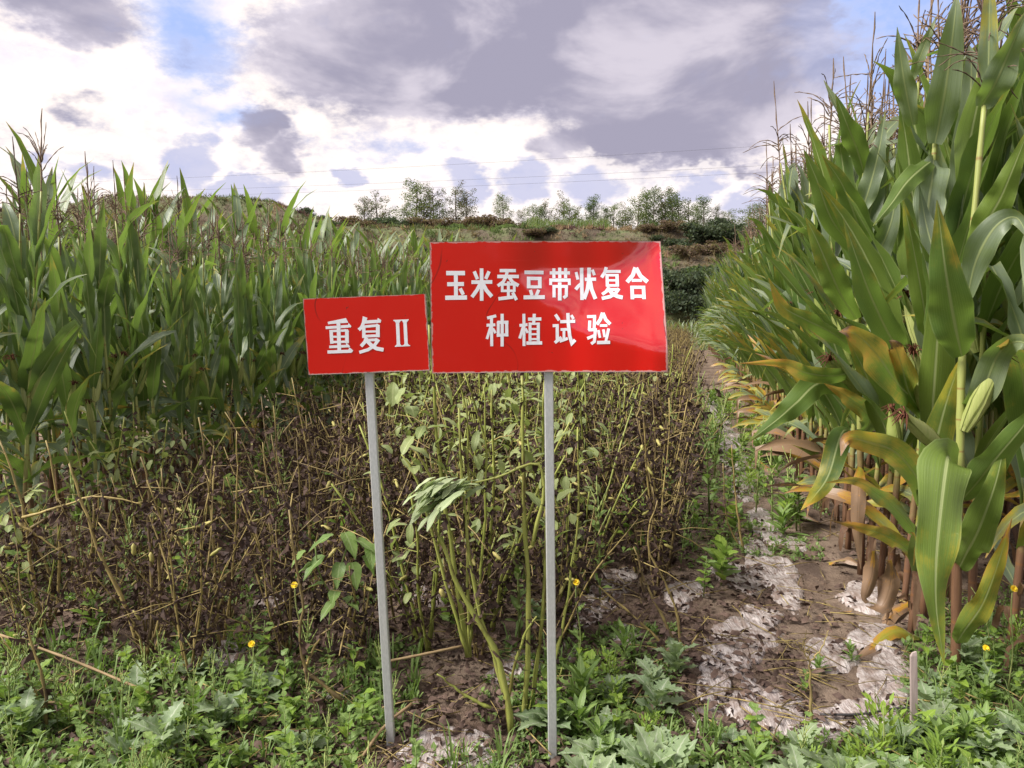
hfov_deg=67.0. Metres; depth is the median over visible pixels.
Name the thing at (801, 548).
plastic film
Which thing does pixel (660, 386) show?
bean plant
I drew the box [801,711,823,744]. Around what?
broadleaf weed
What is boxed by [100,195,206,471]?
maize plant
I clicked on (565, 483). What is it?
bean plant
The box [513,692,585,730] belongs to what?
sow thistle
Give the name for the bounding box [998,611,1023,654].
bushy weed
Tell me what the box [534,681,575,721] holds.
broadleaf weed
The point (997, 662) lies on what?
broadleaf weed
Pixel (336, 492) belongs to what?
broadleaf weed
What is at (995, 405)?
maize plant
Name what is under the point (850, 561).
dead leaf
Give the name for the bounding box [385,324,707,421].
bean stand
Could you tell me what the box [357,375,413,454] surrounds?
bean plant
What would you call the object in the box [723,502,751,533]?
broadleaf weed
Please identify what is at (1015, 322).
maize plant
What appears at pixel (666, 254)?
hillside scrub
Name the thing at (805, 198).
maize plant
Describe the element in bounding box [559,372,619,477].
bean plant
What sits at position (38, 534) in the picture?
bean plant
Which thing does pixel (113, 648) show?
goosefoot
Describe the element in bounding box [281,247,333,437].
maize plant
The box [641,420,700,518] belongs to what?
bean plant
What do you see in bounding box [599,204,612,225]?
hill tree
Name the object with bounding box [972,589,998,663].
goosefoot
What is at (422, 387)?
bean plant
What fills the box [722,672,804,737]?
plastic film
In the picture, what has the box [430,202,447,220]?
hill tree
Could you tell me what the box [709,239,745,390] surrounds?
maize plant
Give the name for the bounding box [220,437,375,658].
bean plant
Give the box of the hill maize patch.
[525,216,610,228]
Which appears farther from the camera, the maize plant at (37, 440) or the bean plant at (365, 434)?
the maize plant at (37, 440)
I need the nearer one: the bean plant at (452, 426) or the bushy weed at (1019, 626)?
the bushy weed at (1019, 626)
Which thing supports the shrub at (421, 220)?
on the hillside
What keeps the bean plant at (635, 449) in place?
on the ground at (832, 574)
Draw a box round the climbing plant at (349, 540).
[291,531,375,663]
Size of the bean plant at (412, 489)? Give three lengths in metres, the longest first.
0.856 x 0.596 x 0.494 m
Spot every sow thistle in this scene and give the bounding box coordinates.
[0,675,25,701]
[0,686,67,737]
[99,713,143,744]
[101,660,164,693]
[102,735,141,763]
[127,698,197,749]
[160,744,185,767]
[164,650,224,676]
[192,689,243,734]
[239,660,282,700]
[265,729,332,766]
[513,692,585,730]
[522,597,546,624]
[558,733,625,766]
[559,751,615,767]
[580,705,628,736]
[590,673,635,707]
[607,733,637,763]
[608,760,642,767]
[618,723,676,767]
[621,739,644,767]
[632,674,687,714]
[634,655,665,686]
[652,636,699,673]
[652,733,698,767]
[653,723,678,749]
[711,727,748,751]
[711,762,723,767]
[751,759,793,767]
[770,743,818,767]
[777,722,822,756]
[797,746,878,767]
[848,720,905,750]
[870,715,927,753]
[875,749,909,767]
[885,732,930,752]
[892,759,924,767]
[897,680,958,710]
[908,697,993,753]
[918,665,954,686]
[939,755,979,767]
[945,636,988,669]
[962,635,991,658]
[964,724,1015,759]
[974,661,1002,689]
[981,760,1010,767]
[995,707,1023,741]
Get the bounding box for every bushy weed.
[0,626,31,660]
[49,681,90,724]
[147,650,182,684]
[223,616,257,651]
[592,645,626,674]
[595,675,630,711]
[631,713,656,737]
[643,706,669,730]
[722,399,736,421]
[736,455,764,480]
[738,415,754,434]
[740,470,755,487]
[804,742,825,759]
[832,726,889,767]
[850,692,926,758]
[908,725,972,767]
[988,738,1006,760]
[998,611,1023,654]
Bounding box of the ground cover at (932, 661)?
[0,415,1023,767]
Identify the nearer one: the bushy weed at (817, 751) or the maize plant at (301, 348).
the bushy weed at (817, 751)
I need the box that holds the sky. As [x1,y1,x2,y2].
[0,0,1021,229]
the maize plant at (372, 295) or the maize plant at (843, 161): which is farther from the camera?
the maize plant at (372, 295)
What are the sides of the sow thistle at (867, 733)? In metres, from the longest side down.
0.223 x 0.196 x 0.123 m
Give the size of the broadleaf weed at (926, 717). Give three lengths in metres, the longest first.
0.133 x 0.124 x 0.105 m
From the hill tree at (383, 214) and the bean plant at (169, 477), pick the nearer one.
the bean plant at (169, 477)
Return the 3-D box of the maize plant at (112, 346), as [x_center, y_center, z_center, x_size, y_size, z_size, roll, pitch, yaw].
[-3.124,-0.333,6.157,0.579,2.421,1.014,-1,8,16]
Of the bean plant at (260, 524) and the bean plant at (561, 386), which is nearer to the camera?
the bean plant at (260, 524)
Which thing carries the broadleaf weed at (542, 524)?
on the ground at (832, 574)
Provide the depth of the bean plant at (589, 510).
3.80 m
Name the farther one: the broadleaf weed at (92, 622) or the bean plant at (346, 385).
the bean plant at (346, 385)
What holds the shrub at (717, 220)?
on the hillside
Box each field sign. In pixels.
[303,294,429,748]
[429,240,667,764]
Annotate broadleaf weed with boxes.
[0,550,26,599]
[0,631,14,655]
[0,673,21,720]
[1,728,19,746]
[4,707,41,738]
[27,728,52,751]
[33,658,61,704]
[50,764,65,767]
[57,691,88,732]
[64,724,98,767]
[67,689,86,704]
[70,587,111,636]
[86,632,105,655]
[90,693,117,720]
[113,645,141,671]
[116,646,136,677]
[129,760,139,767]
[130,686,160,713]
[138,524,173,558]
[141,731,171,767]
[154,698,176,722]
[160,736,176,756]
[168,523,197,579]
[173,716,187,725]
[178,743,202,767]
[190,576,228,616]
[190,715,205,742]
[202,717,216,754]
[205,725,233,767]
[213,473,252,525]
[224,740,257,767]
[226,661,247,701]
[230,693,257,734]
[235,452,266,508]
[248,620,273,665]
[248,663,266,688]
[251,675,276,713]
[264,704,298,743]
[271,648,296,688]
[273,686,299,721]
[275,731,305,767]
[278,696,305,725]
[297,760,313,767]
[298,517,321,543]
[298,712,325,747]
[321,468,361,534]
[327,499,374,561]
[337,704,364,744]
[341,751,358,767]
[343,641,365,679]
[347,687,379,734]
[371,642,380,668]
[401,738,428,767]
[402,509,428,541]
[440,594,457,623]
[533,522,576,582]
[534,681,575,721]
[536,667,564,703]
[542,647,559,666]
[556,644,565,668]
[566,628,587,658]
[575,651,588,669]
[576,676,594,702]
[584,649,605,679]
[602,693,630,730]
[613,483,665,572]
[675,479,693,524]
[686,498,707,526]
[695,556,716,597]
[698,533,738,568]
[705,540,740,585]
[707,479,720,508]
[708,515,723,539]
[715,475,740,516]
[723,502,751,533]
[725,448,743,470]
[733,432,749,451]
[734,701,772,748]
[736,418,744,432]
[750,458,769,494]
[757,731,774,758]
[758,473,769,495]
[776,479,806,528]
[777,468,808,530]
[796,668,811,695]
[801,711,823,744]
[844,757,858,767]
[876,751,898,767]
[902,747,931,767]
[907,708,935,737]
[912,614,935,656]
[940,655,970,680]
[942,714,962,750]
[945,665,971,710]
[945,709,956,718]
[957,747,980,767]
[964,717,987,745]
[968,718,987,737]
[971,681,1001,705]
[974,629,992,647]
[978,728,998,755]
[980,625,1005,651]
[983,641,1008,684]
[1010,671,1023,694]
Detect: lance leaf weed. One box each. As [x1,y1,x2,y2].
[0,704,18,740]
[15,744,43,767]
[153,632,191,666]
[177,675,212,716]
[201,703,232,734]
[216,655,263,691]
[332,762,354,767]
[556,655,612,705]
[558,687,596,738]
[577,714,615,752]
[595,729,626,764]
[608,619,644,660]
[635,748,663,767]
[694,738,734,766]
[700,424,734,451]
[706,389,717,404]
[717,471,739,492]
[727,732,775,767]
[745,435,770,460]
[749,434,774,461]
[762,455,787,476]
[765,502,809,535]
[773,489,811,520]
[805,651,831,676]
[834,738,859,757]
[838,639,861,660]
[911,715,966,760]
[924,713,971,747]
[946,706,992,759]
[966,675,1003,699]
[967,737,988,755]
[970,701,1011,739]
[995,756,1016,767]
[996,697,1023,721]
[1007,722,1023,758]
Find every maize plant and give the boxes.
[0,110,121,562]
[0,136,48,556]
[0,182,23,467]
[0,183,131,505]
[0,185,45,495]
[0,187,68,488]
[0,196,125,526]
[0,199,47,521]
[0,303,40,470]
[0,332,18,495]
[0,492,45,516]
[1,167,86,453]
[12,204,84,494]
[14,208,86,507]
[21,172,147,547]
[24,197,86,480]
[27,192,133,499]
[36,164,184,511]
[38,154,188,525]
[49,204,86,491]
[54,203,120,464]
[63,189,112,472]
[66,204,125,528]
[68,168,187,462]
[70,164,226,515]
[78,196,139,494]
[80,197,152,480]
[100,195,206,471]
[101,202,143,499]
[103,221,160,460]
[107,209,166,460]
[108,232,132,423]
[110,171,170,493]
[110,200,192,483]
[128,182,172,460]
[130,229,234,503]
[140,216,215,487]
[146,217,247,494]
[149,223,199,470]
[152,179,259,460]
[153,232,245,444]
[159,207,260,489]
[163,237,215,455]
[164,208,233,476]
[172,226,223,456]
[177,259,245,446]
[180,223,260,473]
[185,214,270,469]
[196,236,235,474]
[198,208,256,443]
[200,204,263,454]
[209,214,256,479]
[209,240,301,458]
[211,222,278,447]
[220,219,262,442]
[224,245,286,468]
[227,202,319,429]
[227,213,311,436]
[228,222,304,468]
[232,221,308,440]
[234,276,312,437]
[235,235,265,463]
[240,237,266,422]
[244,199,278,430]
[247,243,312,448]
[255,232,349,450]
[258,225,304,429]
[259,228,327,432]
[263,241,343,438]
[268,209,348,445]
[268,231,307,455]
[277,248,337,426]
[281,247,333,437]
[289,270,363,421]
[293,233,364,442]
[294,225,328,449]
[301,240,335,412]
[302,233,337,417]
[311,245,386,431]
[311,253,352,416]
[319,270,356,416]
[328,260,381,399]
[329,259,349,387]
[331,257,368,433]
[332,238,363,424]
[338,255,390,402]
[338,261,352,411]
[341,247,389,401]
[347,246,379,391]
[347,254,401,410]
[348,262,382,405]
[353,249,396,403]
[357,255,383,401]
[365,233,391,412]
[378,249,389,408]
[378,250,391,289]
[378,272,430,383]
[381,255,399,294]
[381,255,411,382]
[381,266,420,399]
[390,246,417,380]
[401,238,429,383]
[411,246,428,388]
[415,265,428,395]
[415,285,430,373]
[421,257,429,302]
[423,265,429,306]
[708,205,757,405]
[708,234,749,376]
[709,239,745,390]
[711,244,749,390]
[712,225,756,385]
[712,231,746,375]
[712,263,753,402]
[713,227,757,413]
[714,275,743,395]
[716,212,764,386]
[716,229,758,377]
[717,141,785,438]
[717,209,763,415]
[717,227,749,395]
[717,271,765,404]
[718,85,817,475]
[718,236,745,377]
[721,231,754,382]
[722,215,763,394]
[722,224,764,415]
[723,170,780,439]
[723,233,745,372]
[725,163,778,435]
[726,218,756,404]
[728,143,804,437]
[728,236,769,401]
[729,184,779,397]
[730,109,842,480]
[731,124,809,474]
[733,260,805,458]
[734,148,806,461]
[736,153,806,459]
[736,212,769,403]
[737,99,846,484]
[737,161,783,438]
[738,76,899,574]
[738,145,802,437]
[744,186,800,438]
[744,381,802,436]
[746,148,843,479]
[747,58,863,522]
[747,211,770,402]
[749,56,877,541]
[750,75,851,503]
[754,13,905,550]
[755,107,875,514]
[761,0,1004,571]
[761,70,894,520]
[761,101,832,493]
[761,142,839,398]
[773,134,833,434]
[780,0,1005,577]
[783,84,895,471]
[784,40,1007,562]
[784,90,864,476]
[799,50,898,500]
[807,0,1023,602]
[823,80,896,433]
[826,0,979,617]
[841,0,1023,597]
[844,79,897,514]
[852,67,898,157]
[870,95,906,534]
[873,0,978,536]
[874,91,974,510]
[880,0,1023,602]
[883,39,1017,562]
[884,0,1023,664]
[885,0,1023,633]
[903,224,1023,557]
[905,28,1007,482]
[909,2,1019,505]
[919,45,931,106]
[920,0,1023,485]
[963,0,1023,579]
[963,21,979,518]
[963,279,1023,645]
[965,295,981,511]
[970,3,1005,503]
[974,434,1019,505]
[984,105,1023,672]
[988,303,1007,429]
[990,318,1016,493]
[1000,143,1018,516]
[1001,395,1010,513]
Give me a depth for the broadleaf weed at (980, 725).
2.44 m
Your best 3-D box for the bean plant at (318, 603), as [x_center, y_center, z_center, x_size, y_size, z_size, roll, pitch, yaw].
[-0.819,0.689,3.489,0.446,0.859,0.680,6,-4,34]
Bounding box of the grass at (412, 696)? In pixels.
[0,450,1023,767]
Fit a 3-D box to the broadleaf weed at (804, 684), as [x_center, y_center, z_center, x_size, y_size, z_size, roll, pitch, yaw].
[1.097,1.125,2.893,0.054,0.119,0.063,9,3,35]
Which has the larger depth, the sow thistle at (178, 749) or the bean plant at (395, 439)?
the bean plant at (395, 439)
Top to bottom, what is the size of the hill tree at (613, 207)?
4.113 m
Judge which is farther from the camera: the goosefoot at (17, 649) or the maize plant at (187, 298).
the maize plant at (187, 298)
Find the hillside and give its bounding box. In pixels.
[0,196,757,349]
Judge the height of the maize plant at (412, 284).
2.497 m
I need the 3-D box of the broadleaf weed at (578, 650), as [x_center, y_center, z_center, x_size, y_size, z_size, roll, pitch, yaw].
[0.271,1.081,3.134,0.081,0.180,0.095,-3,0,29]
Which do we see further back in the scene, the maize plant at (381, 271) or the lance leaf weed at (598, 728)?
the maize plant at (381, 271)
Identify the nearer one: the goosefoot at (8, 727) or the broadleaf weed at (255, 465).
the goosefoot at (8, 727)
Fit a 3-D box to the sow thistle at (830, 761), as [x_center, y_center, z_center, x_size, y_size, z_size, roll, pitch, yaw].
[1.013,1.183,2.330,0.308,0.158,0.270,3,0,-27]
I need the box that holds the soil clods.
[0,446,1023,767]
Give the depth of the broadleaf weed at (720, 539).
4.14 m
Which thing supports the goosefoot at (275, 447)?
on the ground at (832, 574)
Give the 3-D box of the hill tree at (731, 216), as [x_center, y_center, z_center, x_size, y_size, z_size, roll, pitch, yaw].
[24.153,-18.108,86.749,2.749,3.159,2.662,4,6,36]
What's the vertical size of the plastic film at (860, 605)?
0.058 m
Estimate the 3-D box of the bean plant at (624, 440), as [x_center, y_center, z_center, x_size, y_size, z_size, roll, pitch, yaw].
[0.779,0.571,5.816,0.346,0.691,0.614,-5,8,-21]
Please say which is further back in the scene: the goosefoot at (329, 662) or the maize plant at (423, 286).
the maize plant at (423, 286)
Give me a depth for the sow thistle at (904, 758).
2.34 m
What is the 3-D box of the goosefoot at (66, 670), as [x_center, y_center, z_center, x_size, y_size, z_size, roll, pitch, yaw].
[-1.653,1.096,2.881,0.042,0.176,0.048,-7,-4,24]
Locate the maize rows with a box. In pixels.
[0,122,769,482]
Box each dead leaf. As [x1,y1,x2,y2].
[760,461,781,477]
[803,514,821,523]
[829,557,856,565]
[829,601,908,639]
[858,625,919,656]
[861,550,878,602]
[866,560,899,613]
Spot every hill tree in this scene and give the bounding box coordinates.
[353,197,375,219]
[359,190,395,219]
[390,177,436,220]
[394,202,414,221]
[410,192,438,219]
[412,181,452,220]
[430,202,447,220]
[442,180,470,222]
[453,188,478,219]
[491,192,515,222]
[514,209,526,222]
[522,203,546,225]
[532,205,547,225]
[539,198,552,223]
[549,190,574,224]
[558,202,584,225]
[572,205,584,222]
[583,203,596,220]
[585,194,601,223]
[597,202,627,229]
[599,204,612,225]
[614,202,634,229]
[616,192,653,227]
[634,188,656,223]
[643,186,663,223]
[651,200,669,224]
[652,185,685,223]
[660,189,682,223]
[664,196,694,223]
[679,197,699,221]
[687,203,708,224]
[691,195,718,225]
[708,204,724,221]
[722,209,735,222]
[733,203,760,229]
[747,202,765,225]
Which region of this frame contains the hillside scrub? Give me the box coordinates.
[0,192,754,339]
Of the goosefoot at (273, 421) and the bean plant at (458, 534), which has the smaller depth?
the bean plant at (458, 534)
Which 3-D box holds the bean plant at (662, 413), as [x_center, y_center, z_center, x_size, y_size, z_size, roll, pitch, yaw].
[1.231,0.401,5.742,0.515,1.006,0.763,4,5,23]
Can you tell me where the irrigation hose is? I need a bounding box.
[820,707,1023,734]
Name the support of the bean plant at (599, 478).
on the ground at (832, 574)
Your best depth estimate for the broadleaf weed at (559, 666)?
3.06 m
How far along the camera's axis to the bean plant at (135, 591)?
3.61 m
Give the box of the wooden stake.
[910,651,917,724]
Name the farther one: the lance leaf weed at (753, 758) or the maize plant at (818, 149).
the maize plant at (818, 149)
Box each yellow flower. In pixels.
[248,640,268,667]
[291,581,315,668]
[568,579,584,657]
[971,644,996,670]
[998,585,1021,691]
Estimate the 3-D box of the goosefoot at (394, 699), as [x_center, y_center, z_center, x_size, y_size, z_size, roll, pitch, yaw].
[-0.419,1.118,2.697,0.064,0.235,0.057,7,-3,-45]
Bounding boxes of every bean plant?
[0,440,151,631]
[0,475,71,636]
[0,492,52,603]
[0,538,79,665]
[0,611,83,724]
[11,498,139,635]
[12,485,84,593]
[48,479,148,610]
[56,456,171,670]
[60,411,168,574]
[61,533,130,651]
[62,504,119,606]
[89,402,184,552]
[91,483,216,658]
[98,446,254,653]
[99,472,186,582]
[101,500,184,616]
[107,477,194,631]
[113,461,269,678]
[120,443,182,535]
[129,420,226,576]
[133,424,211,524]
[138,433,217,556]
[145,431,244,553]
[151,457,263,636]
[172,417,249,646]
[188,442,316,592]
[189,447,238,538]
[190,501,271,621]
[193,503,336,655]
[201,396,352,573]
[205,450,239,521]
[206,462,289,569]
[209,429,280,555]
[210,379,252,506]
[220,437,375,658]
[226,409,312,518]
[231,378,364,597]
[244,406,288,488]
[257,394,303,485]
[259,432,312,526]
[264,422,313,466]
[267,434,382,628]
[268,377,321,473]
[271,412,362,538]
[275,425,332,524]
[277,425,330,511]
[278,481,428,645]
[279,429,331,492]
[279,510,357,720]
[282,430,332,507]
[284,415,365,559]
[286,392,345,489]
[289,430,341,517]
[289,465,388,564]
[292,376,351,453]
[294,438,423,669]
[296,401,365,486]
[296,405,387,552]
[299,404,340,449]
[302,417,344,507]
[307,388,383,470]
[308,380,365,458]
[310,390,352,462]
[311,393,367,484]
[312,383,358,466]
[313,386,383,473]
[318,416,440,565]
[318,421,368,486]
[323,374,365,456]
[328,371,416,446]
[328,421,416,540]
[328,425,460,651]
[330,397,395,525]
[331,373,401,421]
[338,372,399,412]
[340,405,365,487]
[344,419,438,558]
[346,393,442,476]
[348,372,391,427]
[348,383,413,510]
[349,481,446,623]
[351,400,451,567]
[353,371,405,428]
[355,371,423,450]
[355,387,450,529]
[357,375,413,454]
[359,377,418,479]
[364,418,434,481]
[370,414,453,531]
[375,371,432,455]
[377,423,402,512]
[378,371,455,478]
[380,369,469,509]
[382,453,476,613]
[384,371,417,433]
[384,378,454,461]
[385,325,497,657]
[391,405,472,514]
[395,372,445,468]
[398,439,476,583]
[400,371,449,422]
[402,408,555,737]
[403,371,468,443]
[403,389,462,437]
[406,380,489,547]
[407,368,452,405]
[410,458,488,538]
[411,389,473,462]
[411,390,573,631]
[411,399,455,482]
[412,371,447,436]
[415,397,497,543]
[417,373,506,478]
[417,471,481,593]
[419,361,461,407]
[424,399,503,509]
[428,397,466,477]
[429,386,501,455]
[431,392,496,488]
[431,489,531,638]
[432,386,573,594]
[433,474,521,662]
[435,373,465,453]
[435,428,521,593]
[442,373,540,543]
[443,389,505,485]
[446,396,506,537]
[448,412,536,521]
[449,374,508,453]
[450,373,495,455]
[451,373,520,483]
[453,373,511,506]
[456,373,498,408]
[456,374,483,410]
[461,373,506,428]
[466,372,584,528]
[469,373,506,429]
[469,373,540,467]
[476,372,561,494]
[480,373,519,405]
[489,396,576,576]
[490,441,605,612]
[492,373,518,436]
[496,373,554,420]
[496,375,564,511]
[496,379,575,501]
[496,506,637,661]
[499,372,586,544]
[500,376,587,711]
[501,391,540,475]
[502,379,563,475]
[505,425,626,579]
[506,372,557,466]
[509,372,574,541]
[512,391,571,519]
[515,374,577,421]
[515,384,611,482]
[521,427,600,637]
[524,372,579,414]
[527,416,580,513]
[529,372,594,501]
[529,378,598,477]
[530,379,595,487]
[531,373,589,473]
[532,384,647,596]
[534,372,633,530]
[537,502,608,636]
[538,378,576,426]
[553,372,625,447]
[555,372,576,420]
[556,381,659,546]
[558,372,625,474]
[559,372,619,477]
[559,373,618,443]
[559,383,600,427]
[561,372,641,459]
[561,416,661,558]
[562,372,612,431]
[568,422,656,523]
[569,373,606,415]
[572,403,676,549]
[573,393,640,507]
[573,441,647,569]
[582,372,603,411]
[582,372,642,462]
[582,442,700,599]
[585,398,635,472]
[587,388,647,472]
[590,372,642,439]
[592,372,660,482]
[593,385,638,514]
[595,442,689,577]
[595,500,708,658]
[596,384,656,492]
[597,391,652,469]
[599,372,641,418]
[599,419,637,494]
[603,394,721,584]
[606,372,664,457]
[609,409,699,558]
[610,372,714,489]
[615,390,702,544]
[615,432,696,508]
[623,354,668,418]
[624,417,710,567]
[625,385,695,478]
[626,372,677,421]
[628,381,704,473]
[629,420,700,521]
[632,367,694,425]
[633,391,735,485]
[635,385,722,508]
[635,402,705,482]
[638,373,702,471]
[639,376,692,421]
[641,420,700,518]
[642,344,691,437]
[645,359,688,431]
[646,372,711,487]
[646,405,680,453]
[648,376,685,446]
[651,381,702,434]
[659,357,711,408]
[659,399,694,452]
[664,347,707,419]
[675,384,697,420]
[716,445,745,550]
[770,630,836,725]
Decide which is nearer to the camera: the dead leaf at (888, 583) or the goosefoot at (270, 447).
the dead leaf at (888, 583)
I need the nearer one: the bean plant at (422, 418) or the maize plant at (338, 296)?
the bean plant at (422, 418)
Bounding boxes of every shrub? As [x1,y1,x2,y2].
[298,207,315,216]
[334,215,359,224]
[355,218,381,226]
[366,215,398,223]
[385,219,419,226]
[405,217,437,226]
[423,217,466,226]
[443,216,483,226]
[449,223,479,228]
[466,214,497,226]
[486,216,521,226]
[522,227,546,237]
[532,226,557,231]
[635,223,654,232]
[648,234,666,239]
[654,219,687,232]
[662,237,704,249]
[663,267,688,277]
[663,271,703,295]
[663,273,676,294]
[664,288,697,313]
[668,243,709,257]
[678,222,725,241]
[680,294,706,320]
[682,264,716,289]
[698,242,727,255]
[699,223,740,242]
[702,240,726,248]
[708,216,735,226]
[710,224,757,244]
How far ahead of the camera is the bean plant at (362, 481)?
4.55 m
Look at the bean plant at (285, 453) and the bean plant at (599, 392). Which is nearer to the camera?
the bean plant at (285, 453)
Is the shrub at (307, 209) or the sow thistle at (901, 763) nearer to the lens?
the sow thistle at (901, 763)
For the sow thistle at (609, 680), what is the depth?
2.87 m
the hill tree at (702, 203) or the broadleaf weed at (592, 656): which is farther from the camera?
the hill tree at (702, 203)
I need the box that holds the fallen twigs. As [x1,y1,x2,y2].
[0,432,1023,767]
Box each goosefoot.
[0,649,16,727]
[0,706,20,757]
[2,724,23,767]
[6,641,19,702]
[6,643,24,703]
[13,626,23,662]
[18,641,40,700]
[22,606,47,689]
[22,644,37,684]
[27,486,66,581]
[46,656,65,728]
[58,470,98,583]
[61,658,71,691]
[61,664,92,732]
[90,723,100,751]
[95,728,113,767]
[98,542,108,607]
[111,629,119,669]
[112,504,141,613]
[117,662,133,719]
[124,529,143,600]
[124,691,138,739]
[124,743,142,767]
[132,639,158,713]
[135,747,152,767]
[138,733,153,767]
[150,630,170,705]
[160,752,169,767]
[161,655,182,718]
[176,500,205,614]
[179,718,192,767]
[181,497,204,571]
[185,656,205,724]
[202,644,216,684]
[206,649,221,721]
[209,638,218,676]
[216,649,226,691]
[246,626,254,662]
[247,472,269,547]
[248,648,271,706]
[250,612,257,659]
[253,434,266,499]
[254,448,265,484]
[259,427,275,482]
[265,394,281,477]
[265,424,282,488]
[267,475,282,567]
[273,496,287,563]
[276,449,295,540]
[281,502,287,559]
[297,608,317,685]
[298,672,314,723]
[299,731,316,767]
[319,709,333,767]
[319,746,332,767]
[321,629,338,702]
[342,457,360,523]
[362,740,374,767]
[369,752,382,767]
[372,635,382,693]
[392,675,401,723]
[394,545,418,627]
[418,407,429,446]
[503,520,525,642]
[512,509,531,593]
[556,488,570,576]
[580,439,593,509]
[585,475,613,598]
[637,471,653,560]
[661,451,681,524]
[663,402,677,464]
[677,500,693,570]
[692,372,706,453]
[693,398,721,516]
[702,395,713,453]
[705,403,716,453]
[707,407,716,463]
[709,410,720,470]
[711,393,728,473]
[717,381,725,415]
[719,429,727,460]
[735,446,747,491]
[738,430,747,464]
[750,414,770,512]
[764,447,778,522]
[779,446,796,530]
[791,464,805,531]
[795,714,810,758]
[933,666,949,696]
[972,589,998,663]
[1012,738,1023,767]
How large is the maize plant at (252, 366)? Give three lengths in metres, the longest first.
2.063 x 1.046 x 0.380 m
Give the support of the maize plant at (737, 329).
on the ground at (832, 574)
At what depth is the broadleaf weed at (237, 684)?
2.80 m
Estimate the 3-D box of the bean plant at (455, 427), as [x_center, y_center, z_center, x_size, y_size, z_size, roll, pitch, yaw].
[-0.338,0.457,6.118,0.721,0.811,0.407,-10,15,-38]
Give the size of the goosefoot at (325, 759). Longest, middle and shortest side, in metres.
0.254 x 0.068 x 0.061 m
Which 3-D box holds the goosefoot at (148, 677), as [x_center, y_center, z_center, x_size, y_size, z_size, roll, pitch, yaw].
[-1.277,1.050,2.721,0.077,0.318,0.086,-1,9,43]
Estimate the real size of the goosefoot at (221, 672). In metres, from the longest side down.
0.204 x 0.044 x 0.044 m
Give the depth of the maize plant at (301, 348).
8.04 m
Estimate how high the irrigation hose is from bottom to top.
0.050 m
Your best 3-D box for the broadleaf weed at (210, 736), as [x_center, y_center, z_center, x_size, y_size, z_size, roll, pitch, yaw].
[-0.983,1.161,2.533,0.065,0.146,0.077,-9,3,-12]
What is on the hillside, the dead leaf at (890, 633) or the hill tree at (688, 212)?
the hill tree at (688, 212)
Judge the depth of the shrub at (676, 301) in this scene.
53.74 m
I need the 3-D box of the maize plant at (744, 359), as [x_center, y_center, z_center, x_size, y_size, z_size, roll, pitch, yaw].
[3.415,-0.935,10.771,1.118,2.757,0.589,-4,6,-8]
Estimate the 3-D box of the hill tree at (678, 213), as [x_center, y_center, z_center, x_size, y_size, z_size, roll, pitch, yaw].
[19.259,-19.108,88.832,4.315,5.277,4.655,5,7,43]
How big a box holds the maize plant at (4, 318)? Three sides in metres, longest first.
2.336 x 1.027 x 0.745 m
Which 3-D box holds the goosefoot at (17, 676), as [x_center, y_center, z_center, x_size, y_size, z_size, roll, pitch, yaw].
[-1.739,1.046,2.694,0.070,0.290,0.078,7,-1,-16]
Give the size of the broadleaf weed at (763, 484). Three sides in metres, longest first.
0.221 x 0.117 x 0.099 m
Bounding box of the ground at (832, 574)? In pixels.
[0,350,1023,767]
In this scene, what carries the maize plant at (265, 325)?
on the ground at (832, 574)
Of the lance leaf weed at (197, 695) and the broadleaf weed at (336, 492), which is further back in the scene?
the broadleaf weed at (336, 492)
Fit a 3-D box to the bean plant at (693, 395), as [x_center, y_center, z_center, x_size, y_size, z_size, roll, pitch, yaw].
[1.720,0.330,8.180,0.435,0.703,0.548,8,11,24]
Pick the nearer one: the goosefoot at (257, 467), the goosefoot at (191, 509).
the goosefoot at (191, 509)
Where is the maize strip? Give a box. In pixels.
[666,318,707,349]
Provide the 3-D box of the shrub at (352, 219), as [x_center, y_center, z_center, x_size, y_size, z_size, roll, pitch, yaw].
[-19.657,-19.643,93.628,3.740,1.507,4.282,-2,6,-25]
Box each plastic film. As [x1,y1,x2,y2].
[85,706,151,741]
[200,640,256,676]
[253,590,303,607]
[317,687,350,701]
[393,726,496,767]
[398,583,428,603]
[428,584,493,606]
[485,649,542,684]
[501,756,546,767]
[543,641,578,661]
[573,602,601,628]
[585,567,637,611]
[608,623,640,645]
[662,580,709,612]
[692,706,723,733]
[696,649,751,676]
[696,654,730,706]
[703,616,784,664]
[705,390,733,433]
[709,562,764,595]
[719,429,756,490]
[722,466,761,501]
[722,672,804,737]
[739,538,772,566]
[740,604,784,626]
[746,507,785,546]
[752,555,804,614]
[782,535,806,551]
[789,728,859,750]
[803,636,860,673]
[806,697,899,731]
[835,580,880,614]
[846,622,909,650]
[856,648,928,706]
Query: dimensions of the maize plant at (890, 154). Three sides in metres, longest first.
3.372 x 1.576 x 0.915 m
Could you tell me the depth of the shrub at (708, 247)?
65.30 m
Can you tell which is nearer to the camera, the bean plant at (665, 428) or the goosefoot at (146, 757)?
the goosefoot at (146, 757)
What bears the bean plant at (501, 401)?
on the ground at (832, 574)
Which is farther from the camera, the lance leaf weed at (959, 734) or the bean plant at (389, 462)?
the bean plant at (389, 462)
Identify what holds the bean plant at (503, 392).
on the ground at (832, 574)
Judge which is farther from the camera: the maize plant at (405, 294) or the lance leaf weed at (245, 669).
the maize plant at (405, 294)
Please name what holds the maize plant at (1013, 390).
on the ground at (832, 574)
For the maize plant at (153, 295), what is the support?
on the ground at (832, 574)
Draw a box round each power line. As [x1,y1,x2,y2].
[71,171,784,199]
[74,141,828,182]
[74,163,802,193]
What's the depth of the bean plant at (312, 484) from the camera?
5.11 m
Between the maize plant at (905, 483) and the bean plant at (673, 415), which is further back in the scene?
the bean plant at (673, 415)
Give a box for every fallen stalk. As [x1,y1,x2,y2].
[0,634,153,694]
[43,701,95,714]
[357,702,412,761]
[391,645,462,661]

